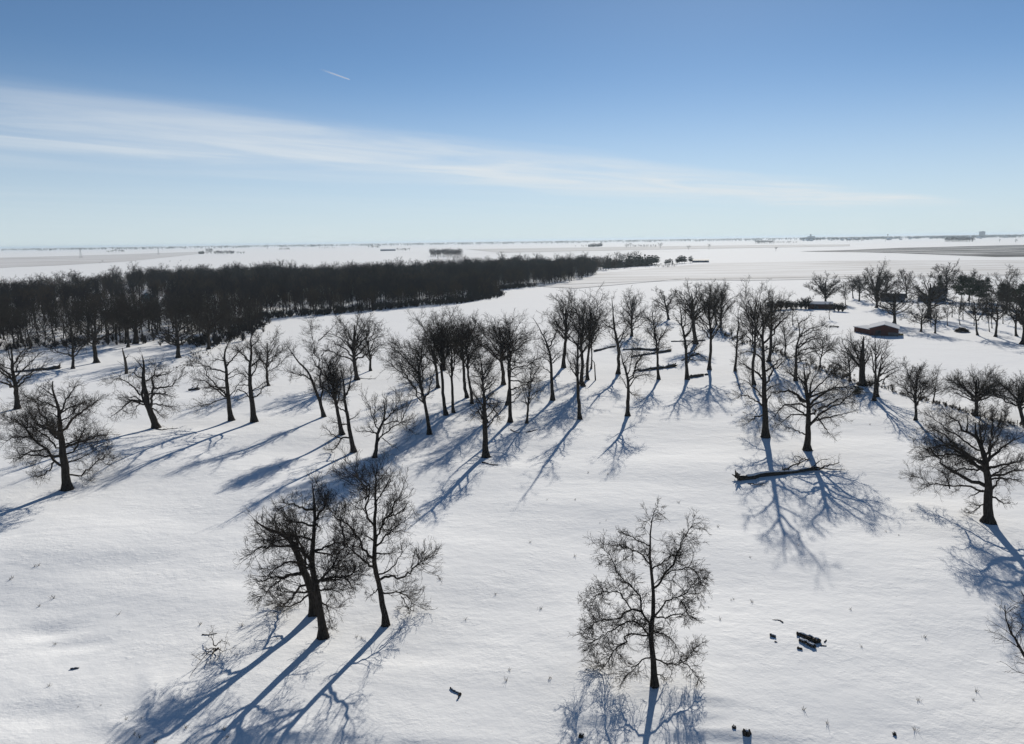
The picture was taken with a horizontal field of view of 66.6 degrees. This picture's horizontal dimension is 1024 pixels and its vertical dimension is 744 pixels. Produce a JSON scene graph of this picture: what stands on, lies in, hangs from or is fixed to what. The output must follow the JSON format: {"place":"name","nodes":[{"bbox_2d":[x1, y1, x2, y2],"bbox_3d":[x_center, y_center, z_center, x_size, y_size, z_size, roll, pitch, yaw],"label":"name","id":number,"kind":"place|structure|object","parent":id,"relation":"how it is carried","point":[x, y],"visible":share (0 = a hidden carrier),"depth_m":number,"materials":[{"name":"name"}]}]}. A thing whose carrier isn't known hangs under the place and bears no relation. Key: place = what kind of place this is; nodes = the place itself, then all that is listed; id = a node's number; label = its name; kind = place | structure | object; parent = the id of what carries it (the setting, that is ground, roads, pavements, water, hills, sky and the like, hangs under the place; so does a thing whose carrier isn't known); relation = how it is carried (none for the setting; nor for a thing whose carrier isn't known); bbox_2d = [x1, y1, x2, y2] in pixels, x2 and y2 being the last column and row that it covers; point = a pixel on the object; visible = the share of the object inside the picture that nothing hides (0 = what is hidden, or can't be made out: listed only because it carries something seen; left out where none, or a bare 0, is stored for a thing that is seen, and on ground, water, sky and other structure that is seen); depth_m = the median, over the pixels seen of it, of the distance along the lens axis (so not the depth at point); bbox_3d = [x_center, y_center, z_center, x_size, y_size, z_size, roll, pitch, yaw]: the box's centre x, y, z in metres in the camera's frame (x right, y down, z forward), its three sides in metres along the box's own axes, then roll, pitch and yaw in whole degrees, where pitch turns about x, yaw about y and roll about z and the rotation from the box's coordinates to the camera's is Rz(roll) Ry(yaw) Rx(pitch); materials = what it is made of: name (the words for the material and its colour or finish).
{"place":"outdoors","nodes":[
{"label":"outdoors","id":0,"kind":"place"},
{"bbox_2d":[0,252,207,266],"bbox_3d":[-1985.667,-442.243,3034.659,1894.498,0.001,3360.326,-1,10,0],"label":"field","id":1,"kind":"structure","parent":0,"point":[34,261],"depth_m":2590.81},
{"bbox_2d":[0,233,1023,743],"bbox_3d":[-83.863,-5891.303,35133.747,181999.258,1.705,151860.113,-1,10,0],"label":"snow ground","id":2,"kind":"structure","parent":0,"point":[882,577],"depth_m":110.41,"materials":[{"name":"snow"}]},
{"bbox_2d":[0,310,25,348],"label":"bare tree","id":3,"kind":"object","parent":2,"relation":"on","point":[10,325],"visible":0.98,"depth_m":324.52,"materials":[{"name":"brown plant"}]},
{"bbox_2d":[10,314,38,346],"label":"bare tree","id":4,"kind":"object","parent":2,"relation":"on","point":[24,327],"visible":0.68,"depth_m":333.14,"materials":[{"name":"brown plant"}]},
{"bbox_2d":[12,303,42,348],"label":"bare tree","id":5,"kind":"object","parent":2,"relation":"on","point":[26,319],"visible":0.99,"depth_m":324.15,"materials":[{"name":"brown plant"}]},
{"bbox_2d":[0,326,61,409],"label":"bare tree","id":6,"kind":"object","parent":2,"relation":"on","point":[7,375],"visible":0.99,"depth_m":204.30,"materials":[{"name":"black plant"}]},
{"bbox_2d":[28,314,56,344],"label":"bare tree","id":7,"kind":"object","parent":2,"relation":"on","point":[39,331],"visible":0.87,"depth_m":336.37,"materials":[{"name":"brown plant"}]},
{"bbox_2d":[36,299,66,343],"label":"bare tree","id":8,"kind":"object","parent":2,"relation":"on","point":[50,318],"visible":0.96,"depth_m":339.86,"materials":[{"name":"brown plant"}]},
{"bbox_2d":[0,373,128,491],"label":"bare tree","id":9,"kind":"object","parent":2,"relation":"on","point":[63,464],"visible":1,"depth_m":136.12,"materials":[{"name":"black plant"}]},
{"bbox_2d":[36,318,107,368],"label":"bare tree","id":10,"kind":"object","parent":2,"relation":"on","point":[73,348],"visible":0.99,"depth_m":269.91,"materials":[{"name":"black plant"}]},
{"bbox_2d":[58,302,133,362],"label":"bare tree","id":11,"kind":"object","parent":2,"relation":"on","point":[95,354],"visible":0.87,"depth_m":283.32,"materials":[{"name":"brown plant"}]},
{"bbox_2d":[95,295,157,347],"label":"bare tree","id":12,"kind":"object","parent":2,"relation":"on","point":[124,311],"visible":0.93,"depth_m":324.94,"materials":[{"name":"brown plant"}]},
{"bbox_2d":[104,294,169,343],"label":"bare tree","id":13,"kind":"object","parent":2,"relation":"on","point":[133,328],"visible":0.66,"depth_m":337.79,"materials":[{"name":"brown plant"}]},
{"bbox_2d":[96,347,187,428],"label":"bare tree","id":14,"kind":"object","parent":2,"relation":"on","point":[147,401],"visible":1,"depth_m":180.95,"materials":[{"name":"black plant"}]},
{"bbox_2d":[137,306,210,357],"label":"bare tree","id":15,"kind":"object","parent":2,"relation":"on","point":[176,340],"visible":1,"depth_m":291.97,"materials":[{"name":"brown plant"}]},
{"bbox_2d":[175,296,244,349],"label":"bare tree","id":16,"kind":"object","parent":2,"relation":"on","point":[217,320],"visible":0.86,"depth_m":315.92,"materials":[{"name":"brown plant"}]},
{"bbox_2d":[180,335,248,420],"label":"bare tree","id":17,"kind":"object","parent":2,"relation":"on","point":[226,392],"visible":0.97,"depth_m":187.06,"materials":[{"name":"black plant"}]},
{"bbox_2d":[191,625,237,674],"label":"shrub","id":18,"kind":"object","parent":2,"relation":"on","point":[215,649],"visible":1,"depth_m":81.17,"materials":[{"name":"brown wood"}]},
{"bbox_2d":[219,298,248,330],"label":"bare tree","id":19,"kind":"object","parent":2,"relation":"on","point":[234,327],"visible":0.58,"depth_m":364.91,"materials":[{"name":"brown plant"}]},
{"bbox_2d":[237,294,255,332],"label":"bare tree","id":20,"kind":"object","parent":2,"relation":"on","point":[241,302],"visible":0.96,"depth_m":371.36,"materials":[{"name":"brown plant"}]},
{"bbox_2d":[224,322,277,422],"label":"bare tree","id":21,"kind":"object","parent":2,"relation":"on","point":[253,415],"visible":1,"depth_m":184.99,"materials":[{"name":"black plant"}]},
{"bbox_2d":[0,282,536,350],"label":"undergrowth","id":22,"kind":"object","parent":2,"relation":"on","point":[199,340],"visible":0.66,"depth_m":449.19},
{"bbox_2d":[241,325,296,385],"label":"bare tree","id":23,"kind":"object","parent":2,"relation":"on","point":[267,363],"visible":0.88,"depth_m":230.99,"materials":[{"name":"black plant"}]},
{"bbox_2d":[232,499,321,621],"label":"bare tree","id":24,"kind":"object","parent":2,"relation":"on","point":[312,607],"visible":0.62,"depth_m":87.28,"materials":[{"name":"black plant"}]},
{"bbox_2d":[0,251,599,328],"bbox_3d":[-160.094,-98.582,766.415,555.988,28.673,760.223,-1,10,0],"label":"wood","id":25,"kind":"object","parent":2,"relation":"on","point":[365,283],"visible":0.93,"depth_m":583.74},
{"bbox_2d":[274,314,338,416],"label":"bare tree","id":26,"kind":"object","parent":2,"relation":"on","point":[316,392],"visible":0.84,"depth_m":189.30,"materials":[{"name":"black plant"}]},
{"bbox_2d":[245,467,386,639],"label":"bare tree","id":27,"kind":"object","parent":2,"relation":"on","point":[336,552],"visible":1,"depth_m":80.69,"materials":[{"name":"black plant"}]},
{"bbox_2d":[309,343,350,434],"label":"bare tree","id":28,"kind":"object","parent":2,"relation":"on","point":[332,372],"visible":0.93,"depth_m":170.65,"materials":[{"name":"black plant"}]},
{"bbox_2d":[317,356,364,453],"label":"bare tree","id":29,"kind":"object","parent":2,"relation":"on","point":[348,424],"visible":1,"depth_m":158.25,"materials":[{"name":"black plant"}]},
{"bbox_2d":[319,304,391,379],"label":"bare tree","id":30,"kind":"object","parent":2,"relation":"on","point":[353,346],"visible":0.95,"depth_m":239.00,"materials":[{"name":"brown plant"}]},
{"bbox_2d":[351,318,387,370],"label":"bare tree","id":31,"kind":"object","parent":2,"relation":"on","point":[374,350],"visible":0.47,"depth_m":257.55,"materials":[{"name":"brown plant"}]},
{"bbox_2d":[309,440,442,626],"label":"bare tree","id":32,"kind":"object","parent":2,"relation":"on","point":[385,620],"visible":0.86,"depth_m":83.86,"materials":[{"name":"brown plant"}]},
{"bbox_2d":[353,383,424,457],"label":"bare tree","id":33,"kind":"object","parent":2,"relation":"on","point":[384,409],"visible":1,"depth_m":152.84,"materials":[{"name":"brown plant"}]},
{"bbox_2d":[374,327,445,434],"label":"bare tree","id":34,"kind":"object","parent":2,"relation":"on","point":[407,358],"visible":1,"depth_m":169.58,"materials":[{"name":"brown plant"}]},
{"bbox_2d":[404,318,445,387],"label":"bare tree","id":35,"kind":"object","parent":2,"relation":"on","point":[437,380],"visible":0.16,"depth_m":225.48,"materials":[{"name":"brown plant"}]},
{"bbox_2d":[404,303,480,415],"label":"bare tree","id":36,"kind":"object","parent":2,"relation":"on","point":[440,337],"visible":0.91,"depth_m":186.01,"materials":[{"name":"brown plant"}]},
{"bbox_2d":[430,317,467,412],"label":"bare tree","id":37,"kind":"object","parent":2,"relation":"on","point":[452,361],"visible":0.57,"depth_m":190.47,"materials":[{"name":"brown plant"}]},
{"bbox_2d":[446,309,490,397],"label":"bare tree","id":38,"kind":"object","parent":2,"relation":"on","point":[466,394],"visible":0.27,"depth_m":210.82,"materials":[{"name":"brown plant"}]},
{"bbox_2d":[449,319,498,403],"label":"bare tree","id":39,"kind":"object","parent":2,"relation":"on","point":[472,347],"visible":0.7,"depth_m":200.92,"materials":[{"name":"brown plant"}]},
{"bbox_2d":[459,344,508,422],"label":"bare tree","id":40,"kind":"object","parent":2,"relation":"on","point":[488,367],"visible":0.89,"depth_m":179.15,"materials":[{"name":"brown plant"}]},
{"bbox_2d":[462,353,506,457],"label":"bare tree","id":41,"kind":"object","parent":2,"relation":"on","point":[485,449],"visible":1,"depth_m":152.93,"materials":[{"name":"brown plant"}]},
{"bbox_2d":[465,307,542,384],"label":"bare tree","id":42,"kind":"object","parent":2,"relation":"on","point":[503,381],"visible":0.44,"depth_m":227.46,"materials":[{"name":"brown plant"}]},
{"bbox_2d":[477,314,535,405],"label":"bare tree","id":43,"kind":"object","parent":2,"relation":"on","point":[512,345],"visible":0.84,"depth_m":198.85,"materials":[{"name":"brown plant"}]},
{"bbox_2d":[1,234,1023,250],"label":"far treeline","id":44,"kind":"object","parent":2,"relation":"on","point":[986,235],"depth_m":8112.65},
{"bbox_2d":[499,329,554,422],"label":"bare tree","id":45,"kind":"object","parent":2,"relation":"on","point":[510,402],"visible":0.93,"depth_m":180.54,"materials":[{"name":"brown plant"}]},
{"bbox_2d":[517,355,546,423],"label":"bare tree","id":46,"kind":"object","parent":2,"relation":"on","point":[528,398],"visible":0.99,"depth_m":178.95,"materials":[{"name":"brown plant"}]},
{"bbox_2d":[524,312,565,400],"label":"bare tree","id":47,"kind":"object","parent":2,"relation":"on","point":[552,395],"visible":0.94,"depth_m":205.75,"materials":[{"name":"brown plant"}]},
{"bbox_2d":[536,289,579,367],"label":"bare tree","id":48,"kind":"object","parent":2,"relation":"on","point":[563,364],"visible":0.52,"depth_m":256.16,"materials":[{"name":"brown plant"}]},
{"bbox_2d":[559,304,595,419],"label":"bare tree","id":49,"kind":"object","parent":2,"relation":"on","point":[576,373],"visible":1,"depth_m":182.25,"materials":[{"name":"brown plant"}]},
{"bbox_2d":[545,288,612,386],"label":"bare tree","id":50,"kind":"object","parent":2,"relation":"on","point":[583,331],"visible":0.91,"depth_m":222.80,"materials":[{"name":"brown plant"}]},
{"bbox_2d":[568,285,627,379],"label":"bare tree","id":51,"kind":"object","parent":2,"relation":"on","point":[588,352],"visible":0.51,"depth_m":233.01,"materials":[{"name":"brown plant"}]},
{"bbox_2d":[600,288,637,374],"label":"bare tree","id":52,"kind":"object","parent":2,"relation":"on","point":[616,338],"visible":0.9,"depth_m":243.50,"materials":[{"name":"brown plant"}]},
{"bbox_2d":[608,287,651,335],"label":"bare tree","id":53,"kind":"object","parent":2,"relation":"on","point":[633,301],"visible":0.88,"depth_m":336.93,"materials":[{"name":"brown plant"}]},
{"bbox_2d":[612,327,658,416],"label":"bare tree","id":54,"kind":"object","parent":2,"relation":"on","point":[638,359],"visible":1,"depth_m":185.10,"materials":[{"name":"brown plant"}]},
{"bbox_2d":[567,496,713,690],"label":"bare tree","id":55,"kind":"object","parent":2,"relation":"on","point":[651,629],"visible":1,"depth_m":72.56,"materials":[{"name":"black plant"}]},
{"bbox_2d":[633,303,672,379],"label":"bare tree","id":56,"kind":"object","parent":2,"relation":"on","point":[655,329],"visible":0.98,"depth_m":233.28,"materials":[{"name":"brown plant"}]},
{"bbox_2d":[651,285,682,319],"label":"bare tree","id":57,"kind":"object","parent":2,"relation":"on","point":[667,306],"visible":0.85,"depth_m":404.96,"materials":[{"name":"brown plant"}]},
{"bbox_2d":[667,297,709,379],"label":"bare tree","id":58,"kind":"object","parent":2,"relation":"on","point":[687,361],"visible":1,"depth_m":233.68,"materials":[{"name":"brown plant"}]},
{"bbox_2d":[670,277,716,343],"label":"bare tree","id":59,"kind":"object","parent":2,"relation":"on","point":[690,310],"visible":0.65,"depth_m":310.15,"materials":[{"name":"brown plant"}]},
{"bbox_2d":[680,279,735,369],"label":"bare tree","id":60,"kind":"object","parent":2,"relation":"on","point":[710,313],"visible":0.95,"depth_m":247.03,"materials":[{"name":"brown plant"}]},
{"bbox_2d":[705,277,742,327],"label":"bare tree","id":61,"kind":"object","parent":2,"relation":"on","point":[722,299],"visible":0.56,"depth_m":363.79,"materials":[{"name":"brown plant"}]},
{"bbox_2d":[729,301,753,371],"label":"bare tree","id":62,"kind":"object","parent":2,"relation":"on","point":[735,345],"visible":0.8,"depth_m":244.90,"materials":[{"name":"brown plant"}]},
{"bbox_2d":[726,275,783,384],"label":"bare tree","id":63,"kind":"object","parent":2,"relation":"on","point":[755,324],"visible":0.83,"depth_m":222.24,"materials":[{"name":"brown plant"}]},
{"bbox_2d":[725,295,803,438],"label":"bare tree","id":64,"kind":"object","parent":2,"relation":"on","point":[765,432],"visible":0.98,"depth_m":163.15,"materials":[{"name":"brown plant"}]},
{"bbox_2d":[746,278,798,361],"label":"bare tree","id":65,"kind":"object","parent":2,"relation":"on","point":[771,300],"visible":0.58,"depth_m":261.81,"materials":[{"name":"brown plant"}]},
{"bbox_2d":[768,320,799,355],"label":"bare tree","id":66,"kind":"object","parent":2,"relation":"on","point":[788,334],"visible":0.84,"depth_m":276.66,"materials":[{"name":"brown plant"}]},
{"bbox_2d":[732,452,843,484],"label":"fallen tree","id":67,"kind":"object","parent":2,"relation":"on","point":[784,471],"visible":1,"depth_m":139.55,"materials":[{"name":"brown wood"}]},
{"bbox_2d":[793,312,840,380],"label":"bare tree","id":68,"kind":"object","parent":2,"relation":"on","point":[823,323],"visible":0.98,"depth_m":226.50,"materials":[{"name":"brown plant"}]},
{"bbox_2d":[760,352,877,451],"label":"bare tree","id":69,"kind":"object","parent":2,"relation":"on","point":[808,406],"visible":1,"depth_m":152.60,"materials":[{"name":"brown plant"}]},
{"bbox_2d":[808,301,832,308],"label":"red shed","id":70,"kind":"structure","parent":2,"relation":"on","point":[818,305],"depth_m":452.96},
{"bbox_2d":[805,331,841,365],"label":"bare tree","id":71,"kind":"object","parent":2,"relation":"on","point":[818,341],"visible":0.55,"depth_m":251.78,"materials":[{"name":"brown plant"}]},
{"bbox_2d":[803,271,847,300],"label":"bare tree","id":72,"kind":"object","parent":2,"relation":"on","point":[822,288],"visible":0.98,"depth_m":493.80,"materials":[{"name":"brown plant"}]},
{"bbox_2d":[824,342,859,380],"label":"bare tree","id":73,"kind":"object","parent":2,"relation":"on","point":[845,363],"visible":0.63,"depth_m":227.41,"materials":[{"name":"brown plant"}]},
{"bbox_2d":[831,326,875,386],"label":"bare tree","id":74,"kind":"object","parent":2,"relation":"on","point":[862,363],"visible":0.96,"depth_m":219.28,"materials":[{"name":"brown plant"}]},
{"bbox_2d":[850,274,870,300],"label":"bare tree","id":75,"kind":"object","parent":2,"relation":"on","point":[859,289],"visible":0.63,"depth_m":501.99,"materials":[{"name":"brown plant"}]},
{"bbox_2d":[853,321,899,335],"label":"red barn","id":76,"kind":"structure","parent":2,"relation":"on","point":[884,328],"depth_m":330.15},
{"bbox_2d":[859,334,894,400],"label":"bare tree","id":77,"kind":"object","parent":2,"relation":"on","point":[876,378],"visible":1,"depth_m":198.80,"materials":[{"name":"brown plant"}]},
{"bbox_2d":[855,259,903,307],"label":"bare tree","id":78,"kind":"object","parent":2,"relation":"on","point":[876,287],"visible":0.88,"depth_m":454.87,"materials":[{"name":"brown plant"}]},
{"bbox_2d":[869,348,908,396],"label":"bare tree","id":79,"kind":"object","parent":2,"relation":"on","point":[881,374],"visible":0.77,"depth_m":203.16,"materials":[{"name":"brown plant"}]},
{"bbox_2d":[861,281,919,323],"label":"bare tree","id":80,"kind":"object","parent":2,"relation":"on","point":[892,304],"visible":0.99,"depth_m":371.42,"materials":[{"name":"brown plant"}]},
{"bbox_2d":[892,269,916,297],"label":"bare tree","id":81,"kind":"object","parent":2,"relation":"on","point":[906,276],"visible":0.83,"depth_m":520.70,"materials":[{"name":"brown plant"}]},
{"bbox_2d":[886,356,945,420],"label":"bare tree","id":82,"kind":"object","parent":2,"relation":"on","point":[915,381],"visible":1,"depth_m":177.33,"materials":[{"name":"brown plant"}]},
{"bbox_2d":[899,299,940,331],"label":"bare tree","id":83,"kind":"object","parent":2,"relation":"on","point":[918,314],"visible":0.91,"depth_m":340.19,"materials":[{"name":"brown plant"}]},
{"bbox_2d":[900,272,957,318],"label":"bare tree","id":84,"kind":"object","parent":2,"relation":"on","point":[929,294],"visible":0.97,"depth_m":391.94,"materials":[{"name":"brown plant"}]},
{"bbox_2d":[922,302,955,332],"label":"bare tree","id":85,"kind":"object","parent":2,"relation":"on","point":[935,314],"visible":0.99,"depth_m":334.09,"materials":[{"name":"brown plant"}]},
{"bbox_2d":[931,260,965,289],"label":"bare tree","id":86,"kind":"object","parent":2,"relation":"on","point":[941,278],"visible":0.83,"depth_m":503.05,"materials":[{"name":"brown plant"}]},
{"bbox_2d":[898,399,1023,524],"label":"bare tree","id":87,"kind":"object","parent":2,"relation":"on","point":[967,458],"visible":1,"depth_m":113.84,"materials":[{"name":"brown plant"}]},
{"bbox_2d":[951,275,974,303],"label":"pine tree","id":88,"kind":"object","parent":2,"relation":"on","point":[963,280],"visible":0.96,"depth_m":443.06,"materials":[{"name":"green plant"}]},
{"bbox_2d":[964,277,979,305],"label":"pine tree","id":89,"kind":"object","parent":2,"relation":"on","point":[968,292],"visible":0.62,"depth_m":458.20,"materials":[{"name":"green plant"}]},
{"bbox_2d":[957,290,994,334],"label":"bare tree","id":90,"kind":"object","parent":2,"relation":"on","point":[974,312],"visible":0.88,"depth_m":326.21,"materials":[{"name":"brown plant"}]},
{"bbox_2d":[937,363,1020,416],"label":"bare tree","id":91,"kind":"object","parent":2,"relation":"on","point":[962,386],"visible":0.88,"depth_m":181.91,"materials":[{"name":"brown plant"}]},
{"bbox_2d":[972,279,991,305],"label":"pine tree","id":92,"kind":"object","parent":2,"relation":"on","point":[980,292],"visible":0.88,"depth_m":457.56,"materials":[{"name":"green plant"}]},
{"bbox_2d":[973,294,1011,336],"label":"bare tree","id":93,"kind":"object","parent":2,"relation":"on","point":[988,313],"visible":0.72,"depth_m":319.92,"materials":[{"name":"brown plant"}]},
{"bbox_2d":[969,365,1023,423],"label":"bare tree","id":94,"kind":"object","parent":2,"relation":"on","point":[1019,399],"visible":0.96,"depth_m":174.62,"materials":[{"name":"brown plant"}]},
{"bbox_2d":[980,264,1023,301],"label":"bare tree","id":95,"kind":"object","parent":2,"relation":"on","point":[1007,288],"visible":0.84,"depth_m":410.67,"materials":[{"name":"brown plant"}]},
{"bbox_2d":[984,581,1023,683],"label":"bare tree","id":96,"kind":"object","parent":2,"relation":"on","point":[1009,627],"visible":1,"depth_m":67.18,"materials":[{"name":"brown plant"}]},
{"bbox_2d":[987,285,1023,344],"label":"bare tree","id":97,"kind":"object","parent":2,"relation":"on","point":[1019,318],"visible":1,"depth_m":296.33,"materials":[{"name":"brown plant"}]},
{"bbox_2d":[1001,296,1020,335],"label":"bare tree","id":98,"kind":"object","parent":2,"relation":"on","point":[1015,320],"visible":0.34,"depth_m":321.44,"materials":[{"name":"brown plant"}]},
{"bbox_2d":[0,0,1023,247],"label":"sky","id":99,"kind":"structure","parent":0,"point":[123,122],"materials":[{"name":"blue"}]},
{"bbox_2d":[176,328,1023,427],"label":"fence brush","id":100,"kind":"object","parent":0,"point":[725,334],"depth_m":240.59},
{"bbox_2d":[469,244,849,252],"bbox_3d":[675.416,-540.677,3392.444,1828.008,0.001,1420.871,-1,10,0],"label":"field","id":101,"kind":"structure","parent":0,"point":[606,248],"depth_m":3353.50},
{"bbox_2d":[525,260,1023,287],"bbox_3d":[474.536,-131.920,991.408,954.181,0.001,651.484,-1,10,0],"label":"pale field","id":102,"kind":"structure","parent":0,"point":[770,270],"depth_m":945.22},
{"bbox_2d":[815,245,1023,256],"bbox_3d":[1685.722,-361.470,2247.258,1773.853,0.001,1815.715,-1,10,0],"label":"stubble field","id":103,"kind":"structure","parent":0,"point":[1005,251],"depth_m":2002.76,"materials":[{"name":"snow"}]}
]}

